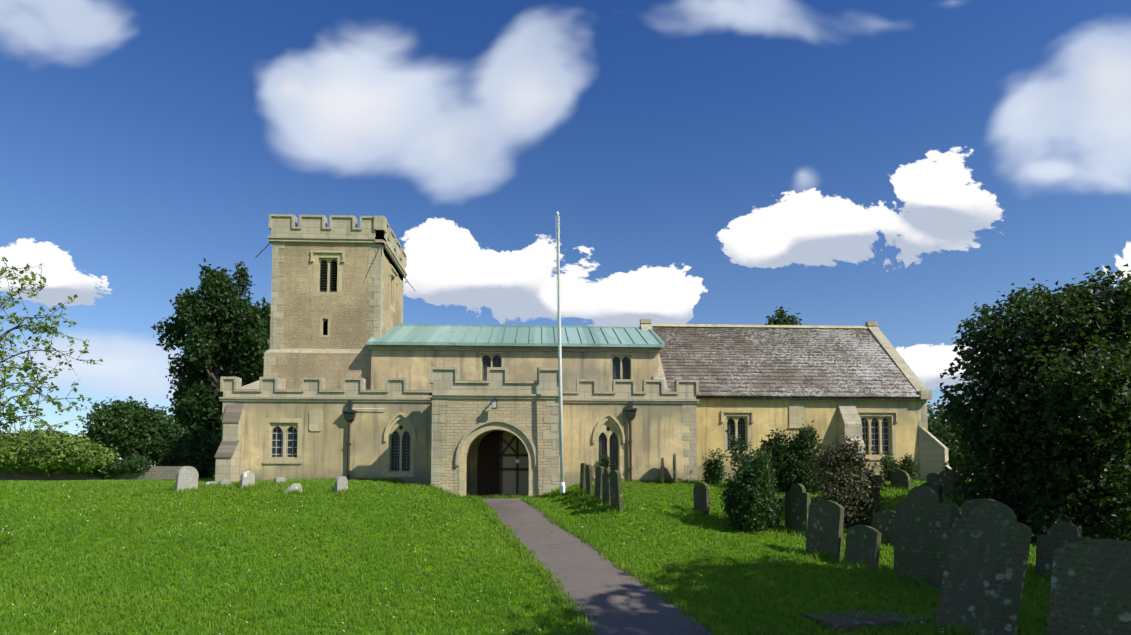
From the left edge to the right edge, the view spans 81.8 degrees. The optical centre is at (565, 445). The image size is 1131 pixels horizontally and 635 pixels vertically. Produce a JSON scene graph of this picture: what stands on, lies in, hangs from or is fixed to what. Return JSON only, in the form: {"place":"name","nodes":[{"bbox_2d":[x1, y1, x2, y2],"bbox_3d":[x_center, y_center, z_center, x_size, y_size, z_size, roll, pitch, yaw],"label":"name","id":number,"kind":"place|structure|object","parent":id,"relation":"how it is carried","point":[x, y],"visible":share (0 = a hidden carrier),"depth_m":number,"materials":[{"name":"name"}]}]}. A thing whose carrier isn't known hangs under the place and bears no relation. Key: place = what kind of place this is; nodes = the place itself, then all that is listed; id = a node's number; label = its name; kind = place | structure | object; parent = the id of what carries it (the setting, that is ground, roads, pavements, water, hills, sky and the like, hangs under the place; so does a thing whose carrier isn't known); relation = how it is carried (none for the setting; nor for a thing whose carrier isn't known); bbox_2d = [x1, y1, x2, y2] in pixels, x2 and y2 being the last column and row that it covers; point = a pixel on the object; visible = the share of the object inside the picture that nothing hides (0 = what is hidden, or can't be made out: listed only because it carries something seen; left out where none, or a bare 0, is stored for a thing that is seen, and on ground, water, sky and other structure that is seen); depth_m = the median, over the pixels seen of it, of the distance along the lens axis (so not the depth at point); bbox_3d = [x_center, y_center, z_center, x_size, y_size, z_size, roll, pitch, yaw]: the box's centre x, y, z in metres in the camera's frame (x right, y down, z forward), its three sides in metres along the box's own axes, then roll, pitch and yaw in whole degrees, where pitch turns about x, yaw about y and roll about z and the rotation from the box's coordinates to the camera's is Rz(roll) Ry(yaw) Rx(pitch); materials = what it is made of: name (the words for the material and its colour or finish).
{"place":"outdoors","nodes":[
{"label":"outdoors","id":0,"kind":"place"},
{"bbox_2d":[0,257,119,476],"bbox_3d":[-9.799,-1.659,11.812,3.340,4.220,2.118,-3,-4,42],"label":"overhanging twigs","id":1,"kind":"object","parent":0,"point":[18,326],"visible":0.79,"depth_m":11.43,"materials":[{"name":"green plant"}]},
{"bbox_2d":[214,404,243,457],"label":"church buttress tiles","id":2,"kind":"object","parent":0,"point":[232,414],"visible":0.96,"depth_m":23.49,"materials":[{"name":"brown stone"}]},
{"bbox_2d":[321,262,336,334],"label":"window openings","id":3,"kind":"object","parent":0,"point":[325,284],"visible":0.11,"depth_m":28.35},
{"bbox_2d":[264,242,402,389],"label":"church tower walls","id":4,"kind":"structure","parent":0,"point":[302,308],"depth_m":27.92,"materials":[{"name":"beige stone"}]},
{"bbox_2d":[320,261,391,294],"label":"louvers","id":5,"kind":"object","parent":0,"point":[331,277],"visible":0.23,"depth_m":28.16,"materials":[{"name":"grey wood"}]},
{"bbox_2d":[352,408,518,462],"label":"white church fittings","id":6,"kind":"object","parent":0,"point":[516,460],"visible":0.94,"depth_m":23.97,"materials":[{"name":"white"}]},
{"bbox_2d":[255,242,636,419],"bbox_3d":[-4.338,-4.898,27.424,17.696,8.335,10.403,0,-3,-2],"label":"church leadwork","id":7,"kind":"object","parent":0,"point":[349,413],"visible":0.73,"depth_m":24.21,"materials":[{"name":"grey metal"}]},
{"bbox_2d":[222,401,690,496],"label":"church aisle walls","id":8,"kind":"structure","parent":0,"point":[658,429],"depth_m":24.08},
{"bbox_2d":[346,418,632,481],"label":"downpipes","id":9,"kind":"object","parent":8,"relation":"attached to","point":[348,470],"visible":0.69,"depth_m":24.21,"materials":[{"name":"black metal"}]},
{"bbox_2d":[263,250,898,478],"bbox_3d":[1.394,-3.455,27.911,25.150,9.795,6.795,0,-3,-2],"label":"window surround","id":10,"kind":"object","parent":8,"relation":"in","point":[399,419],"visible":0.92,"depth_m":27.15,"materials":[{"name":"beige stone"}]},
{"bbox_2d":[309,324,866,496],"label":"church stone dressings","id":11,"kind":"structure","parent":8,"relation":"attached to","point":[796,412],"depth_m":23.93,"materials":[{"name":"beige stone"}]},
{"bbox_2d":[431,398,558,495],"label":"church porch walls","id":12,"kind":"structure","parent":0,"point":[463,416],"depth_m":21.75,"materials":[{"name":"beige stone"}]},
{"bbox_2d":[492,397,497,408],"bbox_3d":[-2.339,-1.388,21.590,0.200,0.390,0.400,0,-3,-2],"label":"lamp","id":13,"kind":"object","parent":12,"relation":"attached to","point":[493,404],"depth_m":21.41,"materials":[{"name":"white glass"}]},
{"bbox_2d":[478,430,528,496],"bbox_3d":[-2.229,0.642,23.724,2.047,2.500,1.620,0,-3,-2],"label":"gate","id":14,"kind":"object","parent":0,"point":[491,455],"visible":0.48,"depth_m":24.47,"materials":[{"name":"brown wood"}]},
{"bbox_2d":[503,432,528,493],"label":"church porch gate panels","id":15,"kind":"object","parent":14,"relation":"attached to","point":[509,482],"visible":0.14,"depth_m":22.96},
{"bbox_2d":[0,476,1128,634],"bbox_3d":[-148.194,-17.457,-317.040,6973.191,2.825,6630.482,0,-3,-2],"label":"ground","id":16,"kind":"structure","parent":0,"point":[503,627],"depth_m":12.10,"materials":[{"name":"green plant"}]},
{"bbox_2d":[0,466,193,480],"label":"boundary wall","id":17,"kind":"structure","parent":16,"relation":"on","point":[162,472],"depth_m":30.80,"materials":[{"name":"stone"}]},
{"bbox_2d":[175,466,347,493],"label":"gravestones","id":18,"kind":"object","parent":16,"relation":"on","point":[187,476],"visible":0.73,"depth_m":19.32,"materials":[{"name":"grey stone"}]},
{"bbox_2d":[87,428,784,532],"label":"bushes","id":19,"kind":"object","parent":16,"relation":"on","point":[748,502],"visible":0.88,"depth_m":15.94,"materials":[{"name":"green plant"}]},
{"bbox_2d":[2,483,1026,633],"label":"clover flowers","id":20,"kind":"object","parent":16,"relation":"on","point":[402,544],"visible":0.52,"depth_m":13.01,"materials":[{"name":"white plant"}]},
{"bbox_2d":[556,211,564,493],"bbox_3d":[-0.160,-2.948,21.372,0.333,9.627,0.200,0,-3,-2],"label":"flagpole","id":21,"kind":"object","parent":16,"relation":"on","point":[562,482],"visible":0.88,"depth_m":21.31,"materials":[{"name":"white metal"}]},
{"bbox_2d":[215,214,951,494],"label":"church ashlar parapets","id":22,"kind":"object","parent":16,"relation":"on","point":[446,382],"visible":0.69,"depth_m":24.54,"materials":[{"name":"beige stone"}]},
{"bbox_2d":[371,350,657,390],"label":"clerestory wall","id":23,"kind":"structure","parent":22,"relation":"attached to","point":[413,367],"depth_m":27.62,"materials":[{"name":"beige paint"}]},
{"bbox_2d":[367,324,664,346],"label":"metal roof","id":24,"kind":"structure","parent":23,"relation":"on","point":[502,335],"depth_m":28.79,"materials":[{"name":"teal metal"}]},
{"bbox_2d":[73,396,1119,539],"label":"shrubs","id":25,"kind":"object","parent":16,"relation":"on","point":[151,433],"visible":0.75,"depth_m":37.59,"materials":[{"name":"green plant"}]},
{"bbox_2d":[696,328,927,480],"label":"church chancel walls","id":26,"kind":"structure","parent":16,"relation":"on","point":[771,414],"depth_m":27.29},
{"bbox_2d":[652,327,919,399],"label":"tiled roof","id":27,"kind":"structure","parent":26,"relation":"on","point":[757,363],"depth_m":28.95,"materials":[{"name":"grey stone"}]},
{"bbox_2d":[799,433,886,528],"bbox_3d":[7.258,0.977,16.844,2.021,2.630,1.848,0,-3,-2],"label":"bush","id":28,"kind":"object","parent":16,"relation":"on","point":[858,493],"visible":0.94,"depth_m":16.68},
{"bbox_2d":[580,454,1130,634],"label":"gravestones","id":29,"kind":"object","parent":16,"relation":"on","point":[973,569],"visible":0.77,"depth_m":9.19,"materials":[{"name":"grey stone"}]},
{"bbox_2d":[934,263,1130,546],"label":"tree foliage","id":30,"kind":"object","parent":16,"relation":"on","point":[1027,402],"visible":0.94,"depth_m":15.13,"materials":[{"name":"green plant"}]},
{"bbox_2d":[0,0,1130,474],"label":"sky","id":31,"kind":"structure","parent":0,"point":[901,165],"materials":[{"name":"blue"}]},
{"bbox_2d":[461,498,719,634],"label":"path","id":32,"kind":"structure","parent":0,"point":[614,599],"depth_m":11.29,"materials":[{"name":"grey asphalt"}]}
]}

